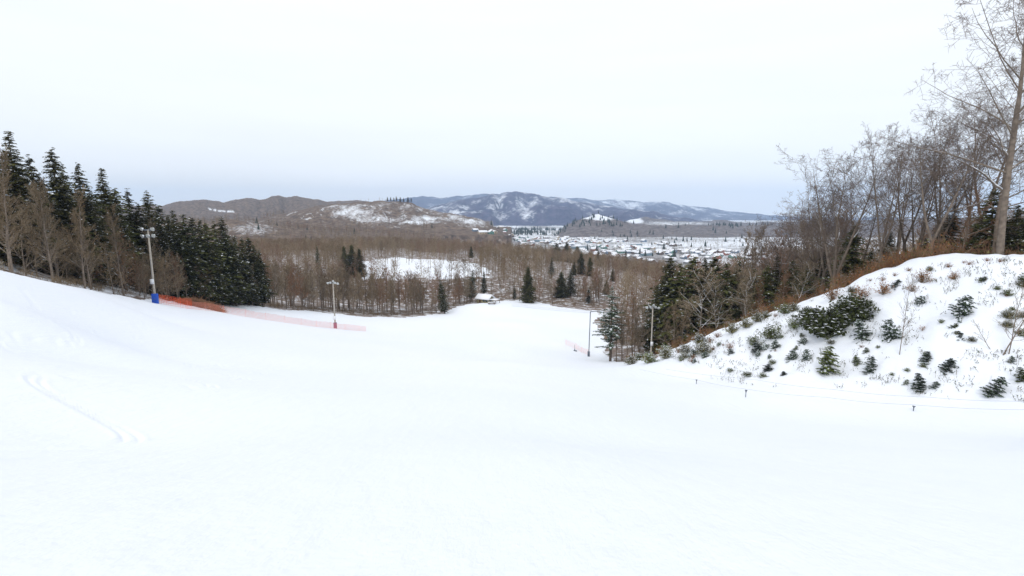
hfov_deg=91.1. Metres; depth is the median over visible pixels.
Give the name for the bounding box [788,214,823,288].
bare tree
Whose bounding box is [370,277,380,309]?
bare tree
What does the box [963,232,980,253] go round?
spruce tree
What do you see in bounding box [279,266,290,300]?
bare tree
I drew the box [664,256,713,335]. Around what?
spruce tree
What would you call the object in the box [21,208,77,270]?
bare tree
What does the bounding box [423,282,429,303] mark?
bare tree
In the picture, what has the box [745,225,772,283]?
bare tree
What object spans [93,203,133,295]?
bare tree
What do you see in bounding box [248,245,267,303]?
spruce tree
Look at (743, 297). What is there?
bare tree
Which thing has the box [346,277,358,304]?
bare tree
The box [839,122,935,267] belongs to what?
bare tree
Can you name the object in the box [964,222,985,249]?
spruce tree
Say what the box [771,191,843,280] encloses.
bare tree
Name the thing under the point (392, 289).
bare tree
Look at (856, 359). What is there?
young fir
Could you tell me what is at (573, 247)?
hall
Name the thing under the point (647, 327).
spruce tree
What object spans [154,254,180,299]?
bare tree
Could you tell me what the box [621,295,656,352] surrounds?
bare tree
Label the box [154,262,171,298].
bare tree
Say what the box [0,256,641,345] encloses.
undergrowth
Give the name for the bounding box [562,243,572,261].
spruce tree
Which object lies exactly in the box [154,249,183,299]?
bare tree
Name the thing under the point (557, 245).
spruce tree
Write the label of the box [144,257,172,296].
bare tree
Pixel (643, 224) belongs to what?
foothills
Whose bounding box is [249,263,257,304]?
bare tree
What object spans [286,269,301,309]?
bare tree
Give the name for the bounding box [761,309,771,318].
olive bush
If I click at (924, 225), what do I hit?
bare tree
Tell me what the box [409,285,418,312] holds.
bare tree
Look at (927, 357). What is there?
young fir
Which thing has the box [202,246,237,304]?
spruce tree
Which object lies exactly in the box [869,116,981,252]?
bare tree
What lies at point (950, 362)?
young fir
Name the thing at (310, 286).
bare tree
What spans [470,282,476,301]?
bare tree
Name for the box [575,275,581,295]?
bare tree
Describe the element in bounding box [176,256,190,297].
bare tree
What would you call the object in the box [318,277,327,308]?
bare tree
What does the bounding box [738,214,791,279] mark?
bare tree
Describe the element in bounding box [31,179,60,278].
bare tree
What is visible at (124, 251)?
bare tree
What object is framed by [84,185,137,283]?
spruce tree
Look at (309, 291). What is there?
bare tree
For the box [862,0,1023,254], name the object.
bare tree
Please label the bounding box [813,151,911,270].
bare tree
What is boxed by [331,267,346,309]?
bare tree
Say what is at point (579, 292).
bare tree
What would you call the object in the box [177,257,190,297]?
bare tree
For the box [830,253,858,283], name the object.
bare tree
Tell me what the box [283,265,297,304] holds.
bare tree
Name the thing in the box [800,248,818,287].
bare tree
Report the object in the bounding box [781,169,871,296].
bare tree
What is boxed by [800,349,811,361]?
young fir
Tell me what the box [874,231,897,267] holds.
spruce tree
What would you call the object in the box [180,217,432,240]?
ridge conifers
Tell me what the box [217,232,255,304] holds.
spruce tree
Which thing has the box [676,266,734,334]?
bare tree
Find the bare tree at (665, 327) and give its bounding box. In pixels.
[659,305,672,345]
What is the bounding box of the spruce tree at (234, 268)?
[226,247,245,305]
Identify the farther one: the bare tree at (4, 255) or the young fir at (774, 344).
the bare tree at (4, 255)
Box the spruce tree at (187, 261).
[161,231,208,299]
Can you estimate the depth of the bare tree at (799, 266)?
82.81 m
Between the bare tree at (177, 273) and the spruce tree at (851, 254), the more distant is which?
the bare tree at (177, 273)
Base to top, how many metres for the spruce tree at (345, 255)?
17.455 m
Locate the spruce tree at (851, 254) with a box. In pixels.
[818,225,866,290]
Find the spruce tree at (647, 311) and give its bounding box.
[640,289,661,346]
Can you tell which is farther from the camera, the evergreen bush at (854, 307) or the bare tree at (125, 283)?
the bare tree at (125, 283)
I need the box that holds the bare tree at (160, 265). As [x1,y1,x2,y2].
[154,249,170,289]
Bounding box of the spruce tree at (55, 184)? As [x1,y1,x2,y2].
[41,147,100,280]
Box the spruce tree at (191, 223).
[187,216,198,248]
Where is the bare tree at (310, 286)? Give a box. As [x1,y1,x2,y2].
[306,272,319,310]
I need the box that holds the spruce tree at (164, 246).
[156,227,187,299]
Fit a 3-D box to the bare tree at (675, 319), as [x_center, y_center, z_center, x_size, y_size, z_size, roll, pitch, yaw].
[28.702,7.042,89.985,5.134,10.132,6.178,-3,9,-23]
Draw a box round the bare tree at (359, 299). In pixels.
[354,270,365,309]
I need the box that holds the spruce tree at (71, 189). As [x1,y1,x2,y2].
[54,170,106,280]
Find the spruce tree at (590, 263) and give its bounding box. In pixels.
[584,257,593,275]
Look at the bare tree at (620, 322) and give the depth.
101.02 m
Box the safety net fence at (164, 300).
[159,295,191,305]
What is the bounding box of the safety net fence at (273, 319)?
[159,296,365,330]
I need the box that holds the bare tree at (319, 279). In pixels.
[314,266,325,308]
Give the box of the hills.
[53,195,511,254]
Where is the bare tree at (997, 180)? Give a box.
[920,96,1023,243]
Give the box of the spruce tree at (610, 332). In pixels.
[592,283,626,360]
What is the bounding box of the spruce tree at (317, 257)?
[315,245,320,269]
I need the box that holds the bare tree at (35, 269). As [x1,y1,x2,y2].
[15,199,68,273]
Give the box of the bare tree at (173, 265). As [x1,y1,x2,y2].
[164,251,183,297]
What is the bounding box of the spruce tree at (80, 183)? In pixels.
[69,162,111,282]
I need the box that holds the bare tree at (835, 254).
[773,122,955,288]
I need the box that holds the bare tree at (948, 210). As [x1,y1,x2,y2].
[879,104,1021,255]
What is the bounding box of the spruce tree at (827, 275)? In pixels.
[811,252,829,296]
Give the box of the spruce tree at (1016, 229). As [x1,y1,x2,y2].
[1007,206,1023,251]
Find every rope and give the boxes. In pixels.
[640,369,1017,409]
[667,369,983,400]
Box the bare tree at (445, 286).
[439,274,447,296]
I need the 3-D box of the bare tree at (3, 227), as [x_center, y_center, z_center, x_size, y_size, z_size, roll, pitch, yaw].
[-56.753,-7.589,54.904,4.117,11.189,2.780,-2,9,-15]
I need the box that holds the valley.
[454,220,955,274]
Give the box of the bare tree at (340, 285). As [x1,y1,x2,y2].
[335,265,348,307]
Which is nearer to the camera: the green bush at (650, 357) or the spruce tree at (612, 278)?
the green bush at (650, 357)
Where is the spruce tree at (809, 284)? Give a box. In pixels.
[787,266,817,300]
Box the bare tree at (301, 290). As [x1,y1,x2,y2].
[296,270,309,309]
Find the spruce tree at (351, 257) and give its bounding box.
[347,244,356,274]
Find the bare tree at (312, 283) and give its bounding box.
[308,271,318,308]
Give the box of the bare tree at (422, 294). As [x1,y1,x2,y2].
[415,280,426,310]
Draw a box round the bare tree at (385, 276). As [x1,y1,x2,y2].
[378,268,392,311]
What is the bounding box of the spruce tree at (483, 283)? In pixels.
[479,271,488,293]
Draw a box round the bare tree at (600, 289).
[596,275,605,303]
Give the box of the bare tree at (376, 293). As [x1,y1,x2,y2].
[368,276,380,308]
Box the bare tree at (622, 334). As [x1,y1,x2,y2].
[620,305,634,355]
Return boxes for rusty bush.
[820,284,840,300]
[849,285,871,298]
[870,279,894,294]
[912,268,931,282]
[947,270,959,279]
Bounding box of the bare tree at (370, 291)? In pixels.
[365,274,372,310]
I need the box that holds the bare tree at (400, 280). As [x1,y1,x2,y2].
[394,272,404,309]
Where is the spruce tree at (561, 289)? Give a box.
[553,272,569,297]
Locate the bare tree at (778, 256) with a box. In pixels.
[742,210,815,285]
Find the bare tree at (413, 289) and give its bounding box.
[408,273,418,309]
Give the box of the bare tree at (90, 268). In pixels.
[65,238,99,288]
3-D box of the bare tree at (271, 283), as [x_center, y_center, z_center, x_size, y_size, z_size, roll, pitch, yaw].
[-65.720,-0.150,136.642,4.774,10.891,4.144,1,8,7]
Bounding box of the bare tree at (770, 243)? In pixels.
[759,204,824,292]
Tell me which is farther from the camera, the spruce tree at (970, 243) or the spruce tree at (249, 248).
the spruce tree at (249, 248)
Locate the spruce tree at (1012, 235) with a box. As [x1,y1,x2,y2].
[1004,205,1023,254]
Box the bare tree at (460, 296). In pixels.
[456,278,463,302]
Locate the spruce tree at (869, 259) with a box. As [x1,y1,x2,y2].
[858,250,877,272]
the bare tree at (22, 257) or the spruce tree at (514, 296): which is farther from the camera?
the spruce tree at (514, 296)
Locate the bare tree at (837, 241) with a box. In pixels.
[812,209,848,280]
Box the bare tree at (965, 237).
[934,186,997,253]
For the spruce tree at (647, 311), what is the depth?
109.96 m
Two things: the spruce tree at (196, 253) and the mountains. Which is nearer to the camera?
the spruce tree at (196, 253)
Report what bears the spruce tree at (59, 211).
on the snow ground
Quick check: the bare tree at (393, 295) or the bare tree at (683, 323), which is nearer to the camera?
the bare tree at (683, 323)
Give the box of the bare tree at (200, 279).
[192,256,214,301]
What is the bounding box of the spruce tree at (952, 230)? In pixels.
[934,206,966,254]
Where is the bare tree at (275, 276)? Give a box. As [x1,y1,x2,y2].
[273,263,283,302]
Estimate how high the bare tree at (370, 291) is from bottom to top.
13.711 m
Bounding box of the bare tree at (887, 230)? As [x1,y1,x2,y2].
[869,215,898,264]
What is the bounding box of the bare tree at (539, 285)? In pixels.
[536,276,544,299]
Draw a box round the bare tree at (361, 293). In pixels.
[355,273,370,314]
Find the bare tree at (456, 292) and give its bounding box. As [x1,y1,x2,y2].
[453,286,459,304]
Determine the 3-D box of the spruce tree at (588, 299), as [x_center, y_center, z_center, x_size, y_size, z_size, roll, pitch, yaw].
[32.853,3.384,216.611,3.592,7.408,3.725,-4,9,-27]
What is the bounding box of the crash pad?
[151,294,158,303]
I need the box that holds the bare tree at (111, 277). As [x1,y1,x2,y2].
[95,241,130,293]
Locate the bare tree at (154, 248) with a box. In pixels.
[143,244,174,287]
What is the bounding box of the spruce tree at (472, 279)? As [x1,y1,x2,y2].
[464,270,477,300]
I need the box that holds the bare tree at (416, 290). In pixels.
[411,274,421,310]
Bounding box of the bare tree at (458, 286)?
[454,274,462,302]
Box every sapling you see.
[899,274,915,354]
[972,320,989,348]
[995,283,1023,353]
[1003,313,1023,354]
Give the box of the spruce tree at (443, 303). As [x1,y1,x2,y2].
[437,279,449,313]
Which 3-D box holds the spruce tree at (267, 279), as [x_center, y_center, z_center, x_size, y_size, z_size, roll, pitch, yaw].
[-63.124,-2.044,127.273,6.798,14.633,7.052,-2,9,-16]
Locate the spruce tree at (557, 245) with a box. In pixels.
[552,243,565,261]
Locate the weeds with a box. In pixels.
[672,254,1023,400]
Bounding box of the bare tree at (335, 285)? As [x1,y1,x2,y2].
[334,277,342,311]
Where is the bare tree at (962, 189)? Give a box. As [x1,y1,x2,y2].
[913,126,1023,248]
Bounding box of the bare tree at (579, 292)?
[578,281,583,297]
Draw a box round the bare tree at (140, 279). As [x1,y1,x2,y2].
[127,258,152,298]
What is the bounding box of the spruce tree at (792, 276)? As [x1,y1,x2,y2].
[769,260,801,309]
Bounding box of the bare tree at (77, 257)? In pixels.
[64,215,101,289]
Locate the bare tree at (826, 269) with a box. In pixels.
[783,179,909,293]
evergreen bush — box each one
[790,306,813,321]
[794,305,852,337]
[827,293,881,321]
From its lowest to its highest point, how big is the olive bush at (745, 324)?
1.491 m
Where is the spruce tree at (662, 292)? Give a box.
[636,254,691,351]
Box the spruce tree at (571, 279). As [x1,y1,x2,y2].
[565,269,577,295]
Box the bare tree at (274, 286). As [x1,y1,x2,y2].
[269,262,282,307]
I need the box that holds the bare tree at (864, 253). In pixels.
[854,240,871,274]
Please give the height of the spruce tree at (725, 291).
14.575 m
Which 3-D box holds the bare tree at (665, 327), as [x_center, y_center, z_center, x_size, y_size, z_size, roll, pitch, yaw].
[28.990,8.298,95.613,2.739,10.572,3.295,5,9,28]
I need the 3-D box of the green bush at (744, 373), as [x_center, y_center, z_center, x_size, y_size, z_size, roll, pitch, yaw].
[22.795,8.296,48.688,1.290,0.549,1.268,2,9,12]
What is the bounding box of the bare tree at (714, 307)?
[686,277,733,329]
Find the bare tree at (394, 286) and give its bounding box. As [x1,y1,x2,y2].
[388,273,400,301]
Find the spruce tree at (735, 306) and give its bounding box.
[722,261,746,317]
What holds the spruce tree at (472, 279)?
on the snow ground
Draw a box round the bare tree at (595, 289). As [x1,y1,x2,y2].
[590,272,600,302]
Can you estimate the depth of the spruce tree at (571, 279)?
233.28 m
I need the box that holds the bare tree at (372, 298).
[367,279,379,314]
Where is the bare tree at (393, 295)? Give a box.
[385,282,396,315]
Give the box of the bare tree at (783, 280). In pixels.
[774,263,794,302]
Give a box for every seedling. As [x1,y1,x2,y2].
[701,351,709,358]
[750,342,761,353]
[760,343,770,350]
[762,364,773,371]
[785,350,798,361]
[797,337,807,345]
[889,279,900,287]
[914,295,925,305]
[927,381,939,388]
[956,331,964,340]
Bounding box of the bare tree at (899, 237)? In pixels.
[848,136,937,257]
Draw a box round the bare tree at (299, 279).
[293,264,307,306]
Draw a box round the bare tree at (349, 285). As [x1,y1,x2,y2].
[348,276,359,301]
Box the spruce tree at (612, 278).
[610,269,615,281]
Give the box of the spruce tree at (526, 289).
[517,267,537,302]
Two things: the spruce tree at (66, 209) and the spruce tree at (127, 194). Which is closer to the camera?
the spruce tree at (66, 209)
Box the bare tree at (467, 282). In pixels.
[463,281,469,303]
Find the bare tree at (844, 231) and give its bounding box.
[828,202,868,275]
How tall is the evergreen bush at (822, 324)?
3.234 m
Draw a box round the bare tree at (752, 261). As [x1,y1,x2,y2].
[732,230,760,284]
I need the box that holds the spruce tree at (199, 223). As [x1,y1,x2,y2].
[195,219,212,259]
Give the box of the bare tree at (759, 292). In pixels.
[749,279,768,309]
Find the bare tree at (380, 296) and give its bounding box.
[375,280,388,314]
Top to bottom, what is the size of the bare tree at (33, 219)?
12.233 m
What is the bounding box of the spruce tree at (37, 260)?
[15,199,61,269]
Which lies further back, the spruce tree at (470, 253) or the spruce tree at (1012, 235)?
the spruce tree at (470, 253)
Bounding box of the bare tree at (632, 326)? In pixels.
[620,291,645,354]
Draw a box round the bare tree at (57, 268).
[32,223,71,280]
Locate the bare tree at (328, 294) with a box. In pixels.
[323,280,332,311]
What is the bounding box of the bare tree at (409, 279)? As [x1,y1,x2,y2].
[404,270,413,308]
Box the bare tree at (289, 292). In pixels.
[278,271,292,308]
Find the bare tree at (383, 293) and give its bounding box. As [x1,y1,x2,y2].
[378,276,390,314]
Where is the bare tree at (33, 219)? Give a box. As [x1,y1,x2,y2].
[22,181,70,273]
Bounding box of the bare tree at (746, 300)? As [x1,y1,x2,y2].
[718,267,763,316]
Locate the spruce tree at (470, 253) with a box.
[469,247,473,257]
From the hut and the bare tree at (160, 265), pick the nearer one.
the bare tree at (160, 265)
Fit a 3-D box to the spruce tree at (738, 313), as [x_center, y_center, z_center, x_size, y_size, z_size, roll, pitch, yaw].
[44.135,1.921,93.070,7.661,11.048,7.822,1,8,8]
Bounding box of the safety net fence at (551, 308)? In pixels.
[516,304,586,312]
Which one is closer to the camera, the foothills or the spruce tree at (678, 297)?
the spruce tree at (678, 297)
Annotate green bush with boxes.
[634,352,644,360]
[640,351,660,363]
[656,343,672,351]
[742,371,751,376]
[745,335,764,346]
[755,323,782,338]
[758,372,769,376]
[768,358,776,364]
[774,302,790,313]
[785,318,801,328]
[1000,288,1014,295]
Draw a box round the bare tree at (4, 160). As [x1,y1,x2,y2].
[0,144,31,272]
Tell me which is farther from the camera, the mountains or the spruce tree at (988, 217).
the mountains
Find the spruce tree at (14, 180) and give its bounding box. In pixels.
[0,131,64,271]
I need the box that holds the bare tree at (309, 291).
[303,275,314,307]
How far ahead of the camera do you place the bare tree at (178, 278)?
95.66 m
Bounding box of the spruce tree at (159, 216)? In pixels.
[142,204,195,295]
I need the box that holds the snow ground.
[0,248,1023,575]
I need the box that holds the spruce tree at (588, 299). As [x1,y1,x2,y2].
[585,287,592,303]
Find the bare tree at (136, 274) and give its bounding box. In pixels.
[127,253,151,295]
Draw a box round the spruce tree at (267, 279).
[256,251,277,305]
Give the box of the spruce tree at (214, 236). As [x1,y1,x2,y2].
[208,221,222,271]
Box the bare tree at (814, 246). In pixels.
[792,218,833,280]
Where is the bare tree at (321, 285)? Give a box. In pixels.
[318,274,325,296]
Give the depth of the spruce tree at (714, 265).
104.04 m
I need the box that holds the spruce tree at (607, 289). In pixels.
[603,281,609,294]
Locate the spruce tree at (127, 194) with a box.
[121,188,151,263]
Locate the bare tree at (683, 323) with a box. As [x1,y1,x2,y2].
[663,300,692,345]
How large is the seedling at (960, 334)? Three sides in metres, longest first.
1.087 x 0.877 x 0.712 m
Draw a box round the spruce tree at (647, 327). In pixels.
[630,272,667,352]
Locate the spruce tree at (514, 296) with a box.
[512,286,516,298]
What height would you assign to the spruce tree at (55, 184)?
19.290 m
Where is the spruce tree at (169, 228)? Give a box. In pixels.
[158,214,188,298]
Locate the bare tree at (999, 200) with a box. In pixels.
[911,31,1023,251]
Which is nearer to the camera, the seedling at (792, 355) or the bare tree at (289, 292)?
the seedling at (792, 355)
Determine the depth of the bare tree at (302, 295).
158.75 m
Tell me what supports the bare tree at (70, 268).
on the snow ground
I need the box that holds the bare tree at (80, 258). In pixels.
[59,223,103,286]
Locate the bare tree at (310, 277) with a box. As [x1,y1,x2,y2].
[304,264,315,295]
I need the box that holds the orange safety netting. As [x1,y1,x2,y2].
[174,293,228,312]
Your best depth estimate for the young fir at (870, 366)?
41.36 m
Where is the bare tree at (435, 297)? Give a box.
[430,285,439,312]
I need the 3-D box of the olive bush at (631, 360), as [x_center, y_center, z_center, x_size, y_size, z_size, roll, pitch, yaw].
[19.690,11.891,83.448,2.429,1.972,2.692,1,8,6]
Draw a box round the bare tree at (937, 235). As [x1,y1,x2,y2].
[931,223,943,255]
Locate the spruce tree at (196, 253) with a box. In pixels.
[173,236,218,301]
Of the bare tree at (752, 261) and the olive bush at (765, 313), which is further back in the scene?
the bare tree at (752, 261)
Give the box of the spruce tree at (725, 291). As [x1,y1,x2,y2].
[701,263,739,335]
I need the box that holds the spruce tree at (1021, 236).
[1005,208,1023,253]
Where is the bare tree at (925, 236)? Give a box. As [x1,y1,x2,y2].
[906,217,935,250]
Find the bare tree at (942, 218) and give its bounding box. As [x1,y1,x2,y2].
[927,197,957,242]
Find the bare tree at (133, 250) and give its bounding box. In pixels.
[126,243,157,289]
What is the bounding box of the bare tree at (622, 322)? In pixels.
[613,295,625,359]
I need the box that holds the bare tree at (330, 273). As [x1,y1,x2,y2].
[324,267,339,305]
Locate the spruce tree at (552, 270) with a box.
[548,257,555,275]
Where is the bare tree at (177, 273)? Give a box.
[171,253,185,294]
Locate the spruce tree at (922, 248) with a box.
[921,238,933,256]
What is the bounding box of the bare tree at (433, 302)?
[430,288,435,312]
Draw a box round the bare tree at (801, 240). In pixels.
[787,221,819,263]
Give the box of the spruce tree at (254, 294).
[238,254,264,304]
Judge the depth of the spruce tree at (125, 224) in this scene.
89.57 m
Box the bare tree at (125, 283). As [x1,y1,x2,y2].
[109,242,137,293]
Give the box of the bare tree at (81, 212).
[57,183,100,288]
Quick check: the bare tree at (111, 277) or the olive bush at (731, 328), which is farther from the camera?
the bare tree at (111, 277)
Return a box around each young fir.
[770,339,778,350]
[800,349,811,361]
[815,345,840,374]
[851,319,872,343]
[852,355,861,365]
[859,356,877,374]
[881,318,901,342]
[909,373,926,393]
[917,351,931,364]
[937,358,958,374]
[948,294,976,321]
[980,376,1009,397]
[1008,356,1015,363]
[1012,367,1023,381]
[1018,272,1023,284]
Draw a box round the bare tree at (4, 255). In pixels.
[0,187,27,266]
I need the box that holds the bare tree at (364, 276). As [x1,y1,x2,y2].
[359,266,368,309]
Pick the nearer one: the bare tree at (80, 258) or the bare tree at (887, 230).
the bare tree at (80, 258)
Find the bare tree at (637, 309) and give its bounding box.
[629,296,644,350]
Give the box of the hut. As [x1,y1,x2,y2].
[475,293,499,302]
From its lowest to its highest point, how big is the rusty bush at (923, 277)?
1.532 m
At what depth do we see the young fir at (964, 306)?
39.19 m
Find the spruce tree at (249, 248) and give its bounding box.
[242,238,272,306]
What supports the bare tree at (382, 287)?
on the snow ground
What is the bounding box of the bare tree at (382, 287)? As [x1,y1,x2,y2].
[374,270,388,312]
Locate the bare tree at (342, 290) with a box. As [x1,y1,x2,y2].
[337,275,348,309]
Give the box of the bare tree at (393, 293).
[387,278,397,310]
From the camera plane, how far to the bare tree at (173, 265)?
91.51 m
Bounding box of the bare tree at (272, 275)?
[265,260,275,303]
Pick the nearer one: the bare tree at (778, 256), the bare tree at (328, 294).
the bare tree at (778, 256)
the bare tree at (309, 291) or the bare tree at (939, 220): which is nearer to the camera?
the bare tree at (939, 220)
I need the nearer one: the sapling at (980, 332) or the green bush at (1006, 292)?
the sapling at (980, 332)
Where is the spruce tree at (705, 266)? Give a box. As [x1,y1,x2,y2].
[687,258,716,334]
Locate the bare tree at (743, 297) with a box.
[732,260,757,314]
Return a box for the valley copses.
[511,213,741,234]
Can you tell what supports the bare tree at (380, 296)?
on the snow ground
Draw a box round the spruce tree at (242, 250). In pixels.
[238,237,261,303]
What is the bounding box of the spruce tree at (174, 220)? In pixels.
[169,210,187,238]
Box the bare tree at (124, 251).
[113,233,141,285]
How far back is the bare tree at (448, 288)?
204.59 m
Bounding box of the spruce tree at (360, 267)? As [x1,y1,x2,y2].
[352,249,366,276]
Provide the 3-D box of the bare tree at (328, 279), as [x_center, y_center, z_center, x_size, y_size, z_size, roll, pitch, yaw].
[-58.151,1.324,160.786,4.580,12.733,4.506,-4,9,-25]
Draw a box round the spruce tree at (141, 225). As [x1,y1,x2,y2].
[126,202,166,292]
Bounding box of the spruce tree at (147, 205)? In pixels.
[133,190,174,293]
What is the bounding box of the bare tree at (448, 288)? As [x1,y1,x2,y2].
[445,280,451,297]
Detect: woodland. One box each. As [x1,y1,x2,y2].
[159,199,613,268]
[237,204,1023,325]
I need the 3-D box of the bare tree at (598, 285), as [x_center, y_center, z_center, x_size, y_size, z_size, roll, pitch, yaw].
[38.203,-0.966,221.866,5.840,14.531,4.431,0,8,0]
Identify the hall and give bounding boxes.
[570,246,586,248]
[637,252,651,255]
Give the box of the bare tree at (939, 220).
[888,99,1005,252]
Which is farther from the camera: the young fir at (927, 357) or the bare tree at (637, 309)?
the bare tree at (637, 309)
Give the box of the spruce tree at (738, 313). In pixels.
[730,269,760,321]
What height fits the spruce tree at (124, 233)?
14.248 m
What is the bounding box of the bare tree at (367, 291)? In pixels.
[365,272,378,310]
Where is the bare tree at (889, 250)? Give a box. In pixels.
[883,245,897,265]
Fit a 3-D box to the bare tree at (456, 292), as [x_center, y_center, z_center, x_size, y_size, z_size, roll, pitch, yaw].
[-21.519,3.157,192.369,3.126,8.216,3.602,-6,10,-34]
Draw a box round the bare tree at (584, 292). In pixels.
[580,281,588,300]
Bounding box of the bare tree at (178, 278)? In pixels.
[170,257,186,297]
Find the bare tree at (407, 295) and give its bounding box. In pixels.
[403,283,414,314]
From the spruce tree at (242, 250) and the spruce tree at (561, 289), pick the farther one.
the spruce tree at (561, 289)
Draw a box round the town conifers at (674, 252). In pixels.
[490,210,797,256]
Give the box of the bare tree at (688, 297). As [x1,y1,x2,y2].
[682,281,693,331]
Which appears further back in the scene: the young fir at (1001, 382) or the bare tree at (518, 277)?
the bare tree at (518, 277)
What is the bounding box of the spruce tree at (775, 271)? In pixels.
[768,257,786,305]
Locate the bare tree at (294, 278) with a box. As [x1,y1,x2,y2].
[288,263,299,304]
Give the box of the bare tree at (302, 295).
[295,267,306,307]
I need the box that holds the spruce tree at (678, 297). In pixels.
[644,263,706,351]
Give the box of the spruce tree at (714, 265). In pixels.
[704,256,733,332]
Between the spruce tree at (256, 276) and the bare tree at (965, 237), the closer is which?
the bare tree at (965, 237)
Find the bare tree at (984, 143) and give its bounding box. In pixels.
[916,82,1023,232]
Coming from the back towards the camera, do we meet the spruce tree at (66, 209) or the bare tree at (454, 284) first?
the bare tree at (454, 284)
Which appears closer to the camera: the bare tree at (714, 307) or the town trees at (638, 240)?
the bare tree at (714, 307)
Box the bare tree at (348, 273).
[343,268,353,309]
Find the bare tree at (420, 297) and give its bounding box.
[415,282,426,313]
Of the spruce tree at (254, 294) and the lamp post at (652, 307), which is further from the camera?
the spruce tree at (254, 294)
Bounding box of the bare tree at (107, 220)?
[101,215,126,290]
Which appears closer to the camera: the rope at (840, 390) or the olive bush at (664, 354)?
the rope at (840, 390)
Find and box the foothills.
[557,214,1022,237]
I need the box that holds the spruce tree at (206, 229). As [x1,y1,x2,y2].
[191,223,242,303]
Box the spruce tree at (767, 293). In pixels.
[747,265,781,313]
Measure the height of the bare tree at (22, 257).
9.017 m
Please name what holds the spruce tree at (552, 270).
on the snow ground
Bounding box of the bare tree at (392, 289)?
[388,277,396,299]
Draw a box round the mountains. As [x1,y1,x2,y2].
[385,191,902,225]
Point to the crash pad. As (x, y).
(155, 298)
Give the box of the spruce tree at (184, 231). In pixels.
[171,214,204,299]
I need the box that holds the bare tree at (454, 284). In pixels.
[452,273,460,304]
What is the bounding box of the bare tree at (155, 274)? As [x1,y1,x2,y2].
[140,247,169,293]
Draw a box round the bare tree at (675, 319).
[653,302,689,347]
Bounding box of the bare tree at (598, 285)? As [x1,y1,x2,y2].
[595,271,604,300]
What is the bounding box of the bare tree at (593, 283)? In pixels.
[585,272,597,297]
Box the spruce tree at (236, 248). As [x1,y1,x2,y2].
[229,236,255,303]
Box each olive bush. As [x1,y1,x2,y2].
[623,354,637,364]
[656,346,675,358]
[676,343,689,352]
[678,352,688,357]
[690,331,710,345]
[694,340,713,353]
[722,321,738,333]
[736,317,753,327]
[750,310,764,321]
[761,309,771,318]
[786,302,799,311]
[845,285,857,293]
[966,336,977,341]
[998,308,1018,318]
[998,319,1017,327]
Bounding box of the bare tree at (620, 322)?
[609,303,627,360]
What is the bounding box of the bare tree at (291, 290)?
[285,274,298,307]
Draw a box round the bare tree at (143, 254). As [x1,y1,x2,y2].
[129,248,151,295]
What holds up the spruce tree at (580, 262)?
on the snow ground
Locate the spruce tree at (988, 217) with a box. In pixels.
[952,188,1013,254]
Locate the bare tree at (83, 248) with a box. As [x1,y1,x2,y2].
[70,214,101,287]
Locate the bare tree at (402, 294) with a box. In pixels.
[398,275,413,313]
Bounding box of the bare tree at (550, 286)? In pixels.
[546,273,555,302]
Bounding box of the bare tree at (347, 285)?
[342,271,351,308]
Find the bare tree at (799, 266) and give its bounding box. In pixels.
[778,250,810,284]
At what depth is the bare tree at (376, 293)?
170.45 m
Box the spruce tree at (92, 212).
[84,203,125,285]
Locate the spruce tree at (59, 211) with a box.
[31,173,79,275]
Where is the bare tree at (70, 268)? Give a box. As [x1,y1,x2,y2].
[48,230,80,277]
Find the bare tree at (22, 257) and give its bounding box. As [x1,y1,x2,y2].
[5,201,60,275]
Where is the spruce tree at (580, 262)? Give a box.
[576,253,585,273]
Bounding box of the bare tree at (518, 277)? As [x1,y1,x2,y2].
[514,273,521,300]
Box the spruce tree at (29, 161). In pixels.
[20,154,67,274]
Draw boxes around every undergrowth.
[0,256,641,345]
[620,235,1023,361]
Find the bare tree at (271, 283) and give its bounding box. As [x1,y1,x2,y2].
[266,268,276,306]
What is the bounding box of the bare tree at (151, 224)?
[140,219,160,293]
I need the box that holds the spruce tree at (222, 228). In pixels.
[213,216,236,254]
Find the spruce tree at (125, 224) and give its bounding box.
[108,188,159,285]
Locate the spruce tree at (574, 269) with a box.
[572,262,577,274]
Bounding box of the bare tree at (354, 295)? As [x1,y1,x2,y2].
[350,276,359,313]
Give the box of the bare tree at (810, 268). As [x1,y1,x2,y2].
[785,260,827,297]
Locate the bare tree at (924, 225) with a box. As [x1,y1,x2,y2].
[874,110,992,252]
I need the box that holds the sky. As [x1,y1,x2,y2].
[0,0,1023,218]
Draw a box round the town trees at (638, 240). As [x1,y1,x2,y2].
[453,215,815,261]
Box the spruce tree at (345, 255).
[340,246,352,275]
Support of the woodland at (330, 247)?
on the valley
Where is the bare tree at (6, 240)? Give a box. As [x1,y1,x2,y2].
[0,173,26,272]
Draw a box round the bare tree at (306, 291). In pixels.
[301,276,309,305]
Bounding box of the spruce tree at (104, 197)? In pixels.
[94,168,142,285]
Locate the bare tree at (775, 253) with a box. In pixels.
[757,229,793,286]
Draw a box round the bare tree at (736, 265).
[731,260,744,317]
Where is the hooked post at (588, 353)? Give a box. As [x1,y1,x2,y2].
[587,311,597,356]
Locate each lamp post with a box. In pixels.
[139,227,155,293]
[326,280,338,327]
[646,304,659,353]
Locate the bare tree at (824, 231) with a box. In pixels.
[782,187,869,276]
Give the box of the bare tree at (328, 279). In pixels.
[324,273,336,310]
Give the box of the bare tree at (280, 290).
[276,273,285,307]
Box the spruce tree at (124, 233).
[106,207,141,286]
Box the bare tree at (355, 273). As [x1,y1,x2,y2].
[348,267,363,309]
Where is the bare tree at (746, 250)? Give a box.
[723,241,752,296]
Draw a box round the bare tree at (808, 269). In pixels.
[797,248,820,295]
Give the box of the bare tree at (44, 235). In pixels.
[20,176,65,282]
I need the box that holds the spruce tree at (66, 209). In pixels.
[55,185,105,283]
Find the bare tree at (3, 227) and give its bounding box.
[0,209,9,241]

